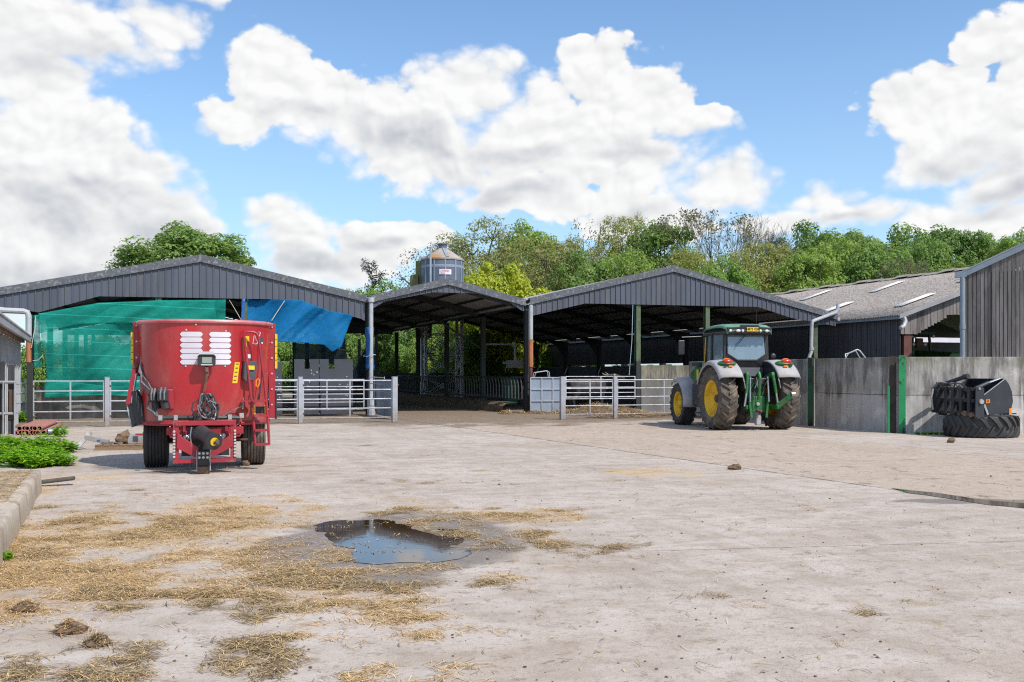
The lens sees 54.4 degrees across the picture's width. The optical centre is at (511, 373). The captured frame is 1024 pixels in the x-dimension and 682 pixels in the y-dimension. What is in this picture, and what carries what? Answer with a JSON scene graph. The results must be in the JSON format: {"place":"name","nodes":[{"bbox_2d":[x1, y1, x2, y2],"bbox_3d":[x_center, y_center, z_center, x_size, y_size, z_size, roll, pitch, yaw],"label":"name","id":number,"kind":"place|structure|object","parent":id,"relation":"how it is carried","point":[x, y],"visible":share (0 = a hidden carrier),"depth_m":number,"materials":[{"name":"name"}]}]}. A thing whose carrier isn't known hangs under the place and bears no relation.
{"place":"outdoors","nodes":[
{"label":"outdoors","id":0,"kind":"place"},
{"bbox_2d":[0,382,1023,681],"bbox_3d":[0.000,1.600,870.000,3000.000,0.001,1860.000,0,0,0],"label":"ground","id":1,"kind":"structure","parent":0,"point":[316,466],"depth_m":8.98,"materials":[{"name":"concrete"}]},
{"bbox_2d":[0,362,15,436],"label":"boarded gate","id":2,"kind":"structure","parent":1,"relation":"on","point":[11,383],"depth_m":24.08,"materials":[{"name":"wood"}]},
{"bbox_2d":[0,312,31,435],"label":"lean to","id":3,"kind":"object","parent":1,"relation":"on","point":[13,336],"visible":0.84,"depth_m":27.50,"materials":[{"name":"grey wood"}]},
{"bbox_2d":[0,468,41,564],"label":"wall","id":4,"kind":"structure","parent":1,"relation":"on","point":[20,491],"depth_m":10.87,"materials":[{"name":"concrete"}]},
{"bbox_2d":[0,445,47,466],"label":"weed plant","id":5,"kind":"object","parent":1,"relation":"on","point":[14,457],"visible":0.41,"depth_m":16.98,"materials":[{"name":"green plant"}]},
{"bbox_2d":[3,597,46,614],"bbox_3d":[-3.253,1.563,6.670,0.290,0.111,0.246,0,0,43],"label":"straw clump","id":6,"kind":"object","parent":1,"relation":"on","point":[28,605],"visible":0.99,"depth_m":6.64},
{"bbox_2d":[26,362,34,422],"bbox_3d":[-13.939,0.642,28.843,0.215,1.916,0.170,0,0,-19],"label":"gate post","id":7,"kind":"object","parent":1,"relation":"on","point":[30,386],"visible":0.7,"depth_m":28.77,"materials":[{"name":"paint"}]},
{"bbox_2d":[33,380,104,422],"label":"yard gate","id":8,"kind":"structure","parent":7,"relation":"attached to","point":[103,400],"depth_m":29.19,"materials":[{"name":"metal"}]},
{"bbox_2d":[15,445,54,468],"bbox_3d":[-8.058,1.405,16.795,0.591,0.394,0.598,0,0,16],"label":"weed plant","id":9,"kind":"object","parent":1,"relation":"on","point":[34,459],"visible":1,"depth_m":16.73,"materials":[{"name":"green plant"}]},
{"bbox_2d":[17,428,63,452],"bbox_3d":[-8.709,1.312,18.424,0.800,0.584,0.778,0,0,-24],"label":"weed plant","id":10,"kind":"object","parent":1,"relation":"on","point":[38,441],"visible":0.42,"depth_m":18.40,"materials":[{"name":"green plant"}]},
{"bbox_2d":[21,341,70,390],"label":"shrub","id":11,"kind":"object","parent":1,"relation":"on","point":[40,374],"visible":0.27,"depth_m":76.30,"materials":[{"name":"green plant"}]},
{"bbox_2d":[41,452,77,465],"bbox_3d":[-7.827,1.480,17.222,0.622,0.244,0.658,0,0,-22],"label":"weed plant","id":12,"kind":"object","parent":1,"relation":"on","point":[60,459],"visible":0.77,"depth_m":17.16,"materials":[{"name":"green plant"}]},
{"bbox_2d":[48,614,94,637],"bbox_3d":[-2.713,1.560,6.146,0.330,0.125,0.312,0,0,-28],"label":"straw clump","id":13,"kind":"object","parent":1,"relation":"on","point":[70,626],"visible":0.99,"depth_m":6.10,"materials":[{"name":"plant"}]},
{"bbox_2d":[36,386,131,418],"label":"wall","id":14,"kind":"structure","parent":1,"relation":"on","point":[65,406],"depth_m":34.97,"materials":[{"name":"concrete"}]},
{"bbox_2d":[70,629,124,649],"bbox_3d":[-2.428,1.567,5.856,0.320,0.108,0.264,0,0,0],"label":"straw clump","id":15,"kind":"object","parent":1,"relation":"on","point":[97,640],"visible":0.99,"depth_m":5.82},
{"bbox_2d":[105,377,110,426],"bbox_3d":[-11.979,0.857,29.518,0.185,1.486,0.140,0,0,-19],"label":"gate post","id":16,"kind":"object","parent":1,"relation":"on","point":[107,401],"visible":1,"depth_m":29.45,"materials":[{"name":"metal"}]},
{"bbox_2d":[110,380,139,421],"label":"yard gate","id":17,"kind":"structure","parent":16,"relation":"attached to","point":[118,400],"depth_m":29.60,"materials":[{"name":"metal"}]},
{"bbox_2d":[95,444,142,449],"bbox_3d":[-8.211,1.542,21.041,0.940,0.115,0.810,0,0,-6],"label":"plank","id":18,"kind":"object","parent":1,"relation":"on","point":[119,447],"visible":0.57,"depth_m":20.66,"materials":[{"name":"brown wood"}]},
{"bbox_2d":[102,220,256,269],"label":"tree","id":19,"kind":"object","parent":1,"relation":"on","point":[186,241],"visible":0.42,"depth_m":75.13,"materials":[{"name":"green plant"}]},
{"bbox_2d":[0,254,366,380],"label":"open shed","id":20,"kind":"structure","parent":1,"relation":"on","point":[200,277],"depth_m":35.98,"materials":[{"name":"metal"}]},
{"bbox_2d":[34,315,41,367],"bbox_3d":[-16.295,-1.090,34.230,0.283,1.853,0.084,0,0,-13],"label":"windbreak net","id":21,"kind":"object","parent":20,"relation":"hanging from","point":[37,352],"visible":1,"depth_m":34.22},
{"bbox_2d":[38,300,225,397],"bbox_3d":[-13.328,-0.794,35.170,6.160,3.724,0.496,0,0,-19],"label":"windbreak net","id":22,"kind":"object","parent":20,"relation":"hanging from","point":[89,352],"visible":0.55,"depth_m":34.71,"materials":[{"name":"fabric"}]},
{"bbox_2d":[247,299,352,351],"bbox_3d":[-7.839,-1.764,36.983,3.918,1.922,0.687,0,0,-14],"label":"tarp","id":23,"kind":"object","parent":20,"relation":"hanging from","point":[336,324],"visible":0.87,"depth_m":37.01,"materials":[{"name":"plastic"}]},
{"bbox_2d":[293,343,346,364],"bbox_3d":[-7.200,-0.590,37.687,2.105,1.076,0.257,0,0,-17],"label":"plastic sheet","id":24,"kind":"object","parent":20,"relation":"hanging from","point":[309,351],"visible":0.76,"depth_m":37.63,"materials":[{"name":"plastic"}]},
{"bbox_2d":[275,379,364,410],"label":"shed gate","id":25,"kind":"structure","parent":20,"relation":"attached to","point":[327,394],"depth_m":36.78,"materials":[{"name":"metal"}]},
{"bbox_2d":[125,319,276,473],"bbox_3d":[-5.262,0.363,16.953,2.475,2.477,3.181,0,0,-17],"label":"feed mixer","id":26,"kind":"object","parent":1,"relation":"on","point":[207,387],"visible":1,"depth_m":16.28,"materials":[{"name":"red paint"}]},
{"bbox_2d":[275,362,281,415],"bbox_3d":[-8.652,0.579,36.544,0.429,1.962,0.038,0,0,-19],"label":"sheet panel","id":27,"kind":"object","parent":1,"relation":"on","point":[278,372],"visible":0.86,"depth_m":36.57,"materials":[{"name":"metal"}]},
{"bbox_2d":[277,342,309,391],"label":"shrub","id":28,"kind":"object","parent":1,"relation":"on","point":[287,350],"visible":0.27,"depth_m":82.80,"materials":[{"name":"green plant"}]},
{"bbox_2d":[298,377,303,423],"bbox_3d":[-6.643,0.857,31.355,0.185,1.486,0.140,0,0,-19],"label":"gate post","id":29,"kind":"object","parent":1,"relation":"on","point":[300,400],"visible":1,"depth_m":31.29,"materials":[{"name":"metal"}]},
{"bbox_2d":[303,380,391,418],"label":"yard gate","id":30,"kind":"structure","parent":29,"relation":"attached to","point":[349,398],"depth_m":31.84,"materials":[{"name":"metal"}]},
{"bbox_2d":[294,359,318,414],"bbox_3d":[-7.616,0.520,36.901,0.899,2.081,0.039,0,0,-19],"label":"sheet panel","id":31,"kind":"object","parent":1,"relation":"on","point":[312,372],"visible":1,"depth_m":36.93,"materials":[{"name":"metal"}]},
{"bbox_2d":[320,359,352,414],"bbox_3d":[-6.571,0.517,37.261,1.235,2.086,0.039,0,0,-19],"label":"sheet panel","id":32,"kind":"object","parent":1,"relation":"on","point":[343,369],"visible":0.86,"depth_m":37.25,"materials":[{"name":"metal"}]},
{"bbox_2d":[329,334,365,368],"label":"shrub","id":33,"kind":"object","parent":1,"relation":"on","point":[352,344],"visible":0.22,"depth_m":79.16,"materials":[{"name":"green plant"}]},
{"bbox_2d":[360,258,387,291],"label":"tree","id":34,"kind":"object","parent":1,"relation":"on","point":[367,267],"visible":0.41,"depth_m":119.85,"materials":[{"name":"green plant"}]},
{"bbox_2d":[355,339,399,378],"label":"shrub","id":35,"kind":"object","parent":1,"relation":"on","point":[387,353],"visible":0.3,"depth_m":77.43,"materials":[{"name":"green plant"}]},
{"bbox_2d":[353,277,410,340],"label":"tree","id":36,"kind":"object","parent":1,"relation":"on","point":[371,292],"visible":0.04,"depth_m":118.77,"materials":[{"name":"green plant"}]},
{"bbox_2d":[376,379,391,416],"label":"sheeted gate","id":37,"kind":"structure","parent":1,"relation":"on","point":[385,402],"depth_m":35.77,"materials":[{"name":"metal"}]},
{"bbox_2d":[314,519,471,563],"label":"puddle","id":38,"kind":"object","parent":1,"relation":"on","point":[431,547],"visible":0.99,"depth_m":9.37,"materials":[{"name":"clear liquid"}]},
{"bbox_2d":[392,377,398,421],"bbox_3d":[-3.792,0.857,32.337,0.225,1.486,0.180,0,0,-19],"label":"gate post","id":39,"kind":"object","parent":1,"relation":"on","point":[395,411],"visible":1,"depth_m":32.25,"materials":[{"name":"metal"}]},
{"bbox_2d":[379,342,411,372],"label":"shrub","id":40,"kind":"object","parent":1,"relation":"on","point":[405,356],"visible":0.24,"depth_m":83.97,"materials":[{"name":"green plant"}]},
{"bbox_2d":[375,324,438,363],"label":"tree","id":41,"kind":"object","parent":1,"relation":"on","point":[402,340],"visible":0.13,"depth_m":91.70,"materials":[{"name":"green plant"}]},
{"bbox_2d":[292,278,529,414],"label":"open shed","id":42,"kind":"structure","parent":1,"relation":"on","point":[441,301],"depth_m":44.73,"materials":[{"name":"metal"}]},
{"bbox_2d":[353,348,365,388],"bbox_3d":[-5.862,-0.250,38.272,0.765,1.976,0.160,0,0,-19],"label":"plastic sheet","id":43,"kind":"object","parent":42,"relation":"hanging from","point":[359,371],"visible":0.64,"depth_m":38.28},
{"bbox_2d":[363,327,375,369],"bbox_3d":[-5.441,-0.932,38.031,0.503,1.626,0.742,0,0,-19],"label":"blue tarp","id":44,"kind":"object","parent":42,"relation":"attached to","point":[367,335],"visible":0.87,"depth_m":37.87,"materials":[{"name":"plastic"}]},
{"bbox_2d":[486,343,523,367],"bbox_3d":[-0.389,-0.907,51.928,2.245,1.275,0.200,0,0,-19],"label":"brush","id":45,"kind":"object","parent":42,"relation":"hanging from","point":[514,363],"visible":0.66,"depth_m":52.00,"materials":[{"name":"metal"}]},
{"bbox_2d":[380,242,464,333],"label":"tree","id":46,"kind":"object","parent":1,"relation":"on","point":[402,278],"visible":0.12,"depth_m":107.94,"materials":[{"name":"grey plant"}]},
{"bbox_2d":[404,331,452,372],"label":"shrub","id":47,"kind":"object","parent":1,"relation":"on","point":[412,362],"visible":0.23,"depth_m":82.15,"materials":[{"name":"green plant"}]},
{"bbox_2d":[410,243,463,396],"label":"feed silo","id":48,"kind":"object","parent":1,"relation":"on","point":[441,261],"visible":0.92,"depth_m":66.07,"materials":[{"name":"metal"}]},
{"bbox_2d":[373,373,523,393],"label":"wall","id":49,"kind":"structure","parent":1,"relation":"on","point":[388,375],"depth_m":78.09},
{"bbox_2d":[398,392,519,411],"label":"kerb plinth","id":50,"kind":"structure","parent":1,"relation":"on","point":[486,405],"depth_m":47.30,"materials":[{"name":"concrete"}]},
{"bbox_2d":[0,478,918,681],"bbox_3d":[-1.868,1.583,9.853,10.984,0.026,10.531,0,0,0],"label":"straw litter","id":51,"kind":"object","parent":1,"relation":"on","point":[121,580],"visible":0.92,"depth_m":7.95,"materials":[{"name":"plant"}]},
{"bbox_2d":[442,329,502,392],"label":"shrub","id":52,"kind":"object","parent":1,"relation":"on","point":[471,364],"visible":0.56,"depth_m":77.94,"materials":[{"name":"green plant"}]},
{"bbox_2d":[425,215,538,332],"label":"tree","id":53,"kind":"object","parent":1,"relation":"on","point":[498,263],"visible":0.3,"depth_m":110.45,"materials":[{"name":"green plant"}]},
{"bbox_2d":[438,260,551,372],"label":"tree","id":54,"kind":"object","parent":1,"relation":"on","point":[518,287],"visible":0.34,"depth_m":80.14,"materials":[{"name":"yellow plant"}]},
{"bbox_2d":[502,378,517,405],"bbox_3d":[-0.090,0.890,49.260,0.740,1.420,0.610,0,0,-19],"label":"barrier","id":55,"kind":"object","parent":1,"relation":"on","point":[513,396],"visible":0.6,"depth_m":49.01,"materials":[{"name":"metal"}]},
{"bbox_2d":[1,449,1023,681],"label":"stray straw","id":56,"kind":"object","parent":1,"relation":"on","point":[560,606],"visible":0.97,"depth_m":6.44,"materials":[{"name":"plant"}]},
{"bbox_2d":[2,442,1023,681],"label":"stone crumbs","id":57,"kind":"object","parent":1,"relation":"on","point":[295,673],"visible":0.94,"depth_m":6.85,"materials":[{"name":"stone"}]},
{"bbox_2d":[481,218,563,286],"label":"tree","id":58,"kind":"object","parent":1,"relation":"on","point":[537,235],"visible":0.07,"depth_m":119.64,"materials":[{"name":"green plant"}]},
{"bbox_2d":[530,370,558,411],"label":"sheeted gate","id":59,"kind":"structure","parent":1,"relation":"on","point":[544,393],"depth_m":39.86,"materials":[{"name":"metal"}]},
{"bbox_2d":[495,232,603,295],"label":"tree","id":60,"kind":"object","parent":1,"relation":"on","point":[537,275],"visible":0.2,"depth_m":102.55,"materials":[{"name":"green plant"}]},
{"bbox_2d":[559,376,565,419],"bbox_3d":[1.759,0.857,34.248,0.225,1.486,0.180,0,0,-19],"label":"gate post","id":61,"kind":"object","parent":1,"relation":"on","point":[562,397],"visible":1,"depth_m":34.17,"materials":[{"name":"metal"}]},
{"bbox_2d":[566,379,612,414],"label":"yard gate","id":62,"kind":"structure","parent":61,"relation":"attached to","point":[589,396],"depth_m":34.57,"materials":[{"name":"metal"}]},
{"bbox_2d":[528,237,609,291],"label":"tree","id":63,"kind":"object","parent":1,"relation":"on","point":[596,253],"visible":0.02,"depth_m":116.40,"materials":[{"name":"green plant"}]},
{"bbox_2d":[533,366,633,397],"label":"wall","id":64,"kind":"structure","parent":1,"relation":"on","point":[584,371],"depth_m":68.22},
{"bbox_2d":[545,248,629,366],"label":"tree","id":65,"kind":"object","parent":1,"relation":"on","point":[585,273],"visible":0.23,"depth_m":98.09,"materials":[{"name":"green plant"}]},
{"bbox_2d":[567,372,624,407],"bbox_3d":[3.593,0.778,42.961,2.734,1.650,0.826,0,0,-14],"label":"water buffalo","id":66,"kind":"object","parent":1,"relation":"on","point":[585,384],"visible":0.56,"depth_m":42.61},
{"bbox_2d":[358,265,839,411],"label":"open shed","id":67,"kind":"structure","parent":1,"relation":"on","point":[668,300],"depth_m":45.85,"materials":[{"name":"metal"}]},
{"bbox_2d":[417,376,443,393],"bbox_3d":[-4.489,0.630,54.888,0.083,0.960,6.000,0,0,-19],"label":"feed barrier","id":68,"kind":"object","parent":67,"relation":"attached to","point":[430,384],"visible":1,"depth_m":55.01,"materials":[{"name":"metal"}]},
{"bbox_2d":[446,376,479,396],"bbox_3d":[-2.430,0.630,48.908,0.083,0.960,6.050,0,0,-19],"label":"feed barrier","id":69,"kind":"object","parent":67,"relation":"attached to","point":[473,377],"visible":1,"depth_m":48.62,"materials":[{"name":"metal"}]},
{"bbox_2d":[482,376,523,399],"bbox_3d":[-0.444,0.630,43.140,0.083,0.960,5.550,0,0,-19],"label":"feed barrier","id":70,"kind":"object","parent":67,"relation":"attached to","point":[495,377],"visible":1,"depth_m":43.07,"materials":[{"name":"metal"}]},
{"bbox_2d":[566,376,635,399],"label":"shed gate","id":71,"kind":"structure","parent":67,"relation":"attached to","point":[634,392],"depth_m":40.80,"materials":[{"name":"metal"}]},
{"bbox_2d":[549,402,648,413],"bbox_3d":[3.416,1.357,40.302,4.383,0.526,2.803,0,0,-19],"label":"straw heap","id":72,"kind":"object","parent":1,"relation":"on","point":[596,409],"visible":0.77,"depth_m":39.44,"materials":[{"name":"plant"}]},
{"bbox_2d":[612,376,617,418],"bbox_3d":[3.634,0.857,34.894,0.185,1.486,0.140,0,0,-19],"label":"gate post","id":73,"kind":"object","parent":1,"relation":"on","point":[615,384],"visible":1,"depth_m":34.83,"materials":[{"name":"metal"}]},
{"bbox_2d":[617,379,672,413],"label":"yard gate","id":74,"kind":"structure","parent":73,"relation":"attached to","point":[663,396],"depth_m":35.28,"materials":[{"name":"metal"}]},
{"bbox_2d":[589,210,661,272],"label":"tree","id":75,"kind":"object","parent":1,"relation":"on","point":[616,246],"visible":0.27,"depth_m":117.29,"materials":[{"name":"green plant"}]},
{"bbox_2d":[595,242,655,365],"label":"tree","id":76,"kind":"object","parent":1,"relation":"on","point":[624,260],"visible":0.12,"depth_m":96.60,"materials":[{"name":"green plant"}]},
{"bbox_2d":[577,411,700,417],"bbox_3d":[4.773,1.519,37.084,6.300,0.203,3.600,0,0,-19],"label":"straw heap","id":77,"kind":"object","parent":1,"relation":"on","point":[634,415],"visible":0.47,"depth_m":36.11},
{"bbox_2d":[620,219,704,364],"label":"tree","id":78,"kind":"object","parent":1,"relation":"on","point":[654,238],"visible":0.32,"depth_m":113.29,"materials":[{"name":"green plant"}]},
{"bbox_2d":[658,245,722,270],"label":"tree","id":79,"kind":"object","parent":1,"relation":"on","point":[698,261],"visible":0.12,"depth_m":98.91,"materials":[{"name":"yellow plant"}]},
{"bbox_2d":[648,207,771,279],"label":"tree","id":80,"kind":"object","parent":1,"relation":"on","point":[746,235],"visible":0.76,"depth_m":111.58,"materials":[{"name":"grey plant"}]},
{"bbox_2d":[641,365,807,410],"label":"wall","id":81,"kind":"structure","parent":1,"relation":"on","point":[661,371],"depth_m":42.10,"materials":[{"name":"concrete"}]},
{"bbox_2d":[695,254,763,290],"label":"tree","id":82,"kind":"object","parent":1,"relation":"on","point":[733,274],"visible":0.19,"depth_m":94.16,"materials":[{"name":"green plant"}]},
{"bbox_2d":[669,310,800,429],"bbox_3d":[6.316,-0.097,29.660,2.768,3.446,4.895,0,0,-11],"label":"tractor","id":83,"kind":"object","parent":1,"relation":"on","point":[738,377],"visible":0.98,"depth_m":28.34,"materials":[{"name":"metal"}]},
{"bbox_2d":[706,239,793,292],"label":"tree","id":84,"kind":"object","parent":1,"relation":"on","point":[747,267],"visible":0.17,"depth_m":102.28,"materials":[{"name":"green plant"}]},
{"bbox_2d":[701,212,803,271],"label":"tree","id":85,"kind":"object","parent":1,"relation":"on","point":[765,235],"visible":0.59,"depth_m":117.87,"materials":[{"name":"plant"}]},
{"bbox_2d":[537,267,968,394],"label":"black barn","id":86,"kind":"structure","parent":1,"relation":"on","point":[886,317],"depth_m":49.20,"materials":[{"name":"metal"}]},
{"bbox_2d":[738,238,815,292],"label":"tree","id":87,"kind":"object","parent":1,"relation":"on","point":[783,252],"visible":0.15,"depth_m":104.77,"materials":[{"name":"green plant"}]},
{"bbox_2d":[750,359,814,425],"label":"concrete wall","id":88,"kind":"structure","parent":1,"relation":"on","point":[801,365],"depth_m":30.64,"materials":[{"name":"concrete"}]},
{"bbox_2d":[762,250,847,292],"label":"tree","id":89,"kind":"object","parent":1,"relation":"on","point":[804,263],"visible":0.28,"depth_m":99.04,"materials":[{"name":"green plant"}]},
{"bbox_2d":[808,358,813,425],"bbox_3d":[9.096,0.565,30.177,0.140,2.070,0.290,0,0,40],"label":"wall post","id":90,"kind":"object","parent":1,"relation":"on","point":[810,391],"depth_m":30.07,"materials":[{"name":"metal"}]},
{"bbox_2d":[767,219,855,273],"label":"tree","id":91,"kind":"object","parent":1,"relation":"on","point":[806,235],"visible":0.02,"depth_m":129.11,"materials":[{"name":"green plant"}]},
{"bbox_2d":[795,231,867,288],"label":"tree","id":92,"kind":"object","parent":1,"relation":"on","point":[844,254],"visible":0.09,"depth_m":105.72,"materials":[{"name":"green plant"}]},
{"bbox_2d":[804,228,899,266],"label":"tree","id":93,"kind":"object","parent":1,"relation":"on","point":[860,238],"visible":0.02,"depth_m":118.57,"materials":[{"name":"green plant"}]},
{"bbox_2d":[815,357,898,432],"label":"concrete wall","id":94,"kind":"structure","parent":1,"relation":"on","point":[858,382],"depth_m":28.36,"materials":[{"name":"concrete"}]},
{"bbox_2d":[835,238,919,283],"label":"tree","id":95,"kind":"object","parent":1,"relation":"on","point":[858,267],"visible":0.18,"depth_m":101.91,"materials":[{"name":"green plant"}]},
{"bbox_2d":[887,355,905,432],"bbox_3d":[10.235,0.565,26.568,0.445,2.070,0.290,0,0,8],"label":"wall post","id":96,"kind":"object","parent":1,"relation":"on","point":[891,407],"depth_m":26.51,"materials":[{"name":"metal"}]},
{"bbox_2d":[875,255,934,278],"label":"tree","id":97,"kind":"object","parent":1,"relation":"on","point":[908,264],"visible":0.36,"depth_m":99.41,"materials":[{"name":"green plant"}]},
{"bbox_2d":[872,221,956,267],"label":"tree","id":98,"kind":"object","parent":1,"relation":"on","point":[899,238],"visible":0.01,"depth_m":123.23,"materials":[{"name":"green plant"}]},
{"bbox_2d":[883,231,968,273],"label":"tree","id":99,"kind":"object","parent":1,"relation":"on","point":[938,257],"visible":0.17,"depth_m":108.03,"materials":[{"name":"green plant"}]},
{"bbox_2d":[907,223,990,267],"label":"tree","id":100,"kind":"object","parent":1,"relation":"on","point":[956,242],"visible":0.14,"depth_m":120.60,"materials":[{"name":"green plant"}]},
{"bbox_2d":[893,488,1023,507],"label":"drainage channel","id":101,"kind":"object","parent":1,"relation":"on","point":[997,503],"visible":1,"depth_m":12.56,"materials":[{"name":"brown liquid"}]},
{"bbox_2d":[906,357,1023,432],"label":"concrete wall","id":102,"kind":"structure","parent":1,"relation":"on","point":[924,375],"depth_m":26.48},
{"bbox_2d":[943,414,1019,437],"bbox_3d":[11.848,1.330,25.150,1.771,0.551,1.771,0,0,-23],"label":"old tyre","id":103,"kind":"object","parent":1,"relation":"on","point":[995,426],"visible":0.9,"depth_m":24.47,"materials":[{"name":"rubber"}]},
{"bbox_2d":[931,374,1016,418],"bbox_3d":[11.621,0.571,25.235,1.450,1.114,1.765,0,0,-9],"label":"grab bucket","id":104,"kind":"object","parent":103,"relation":"on","point":[977,398],"visible":0.98,"depth_m":24.86,"materials":[{"name":"metal"}]},
{"bbox_2d":[952,231,1016,264],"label":"tree","id":105,"kind":"object","parent":1,"relation":"on","point":[981,251],"visible":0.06,"depth_m":122.87,"materials":[{"name":"green plant"}]},
{"bbox_2d":[987,227,1023,257],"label":"tree","id":106,"kind":"object","parent":1,"relation":"on","point":[1004,244],"visible":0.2,"depth_m":111.56,"materials":[{"name":"green plant"}]},
{"bbox_2d":[0,0,1023,369],"label":"sky","id":107,"kind":"structure","parent":0,"point":[329,135],"materials":[{"name":"blue"}]},
{"bbox_2d":[912,331,959,395],"bbox_3d":[21.116,-0.273,50.591,2.763,3.758,4.538,0,0,-19],"label":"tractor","id":108,"kind":"object","parent":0,"point":[918,343],"visible":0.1,"depth_m":50.74,"materials":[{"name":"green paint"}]},
{"bbox_2d":[955,242,1023,395],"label":"timber barn","id":109,"kind":"structure","parent":0,"point":[991,307],"depth_m":32.60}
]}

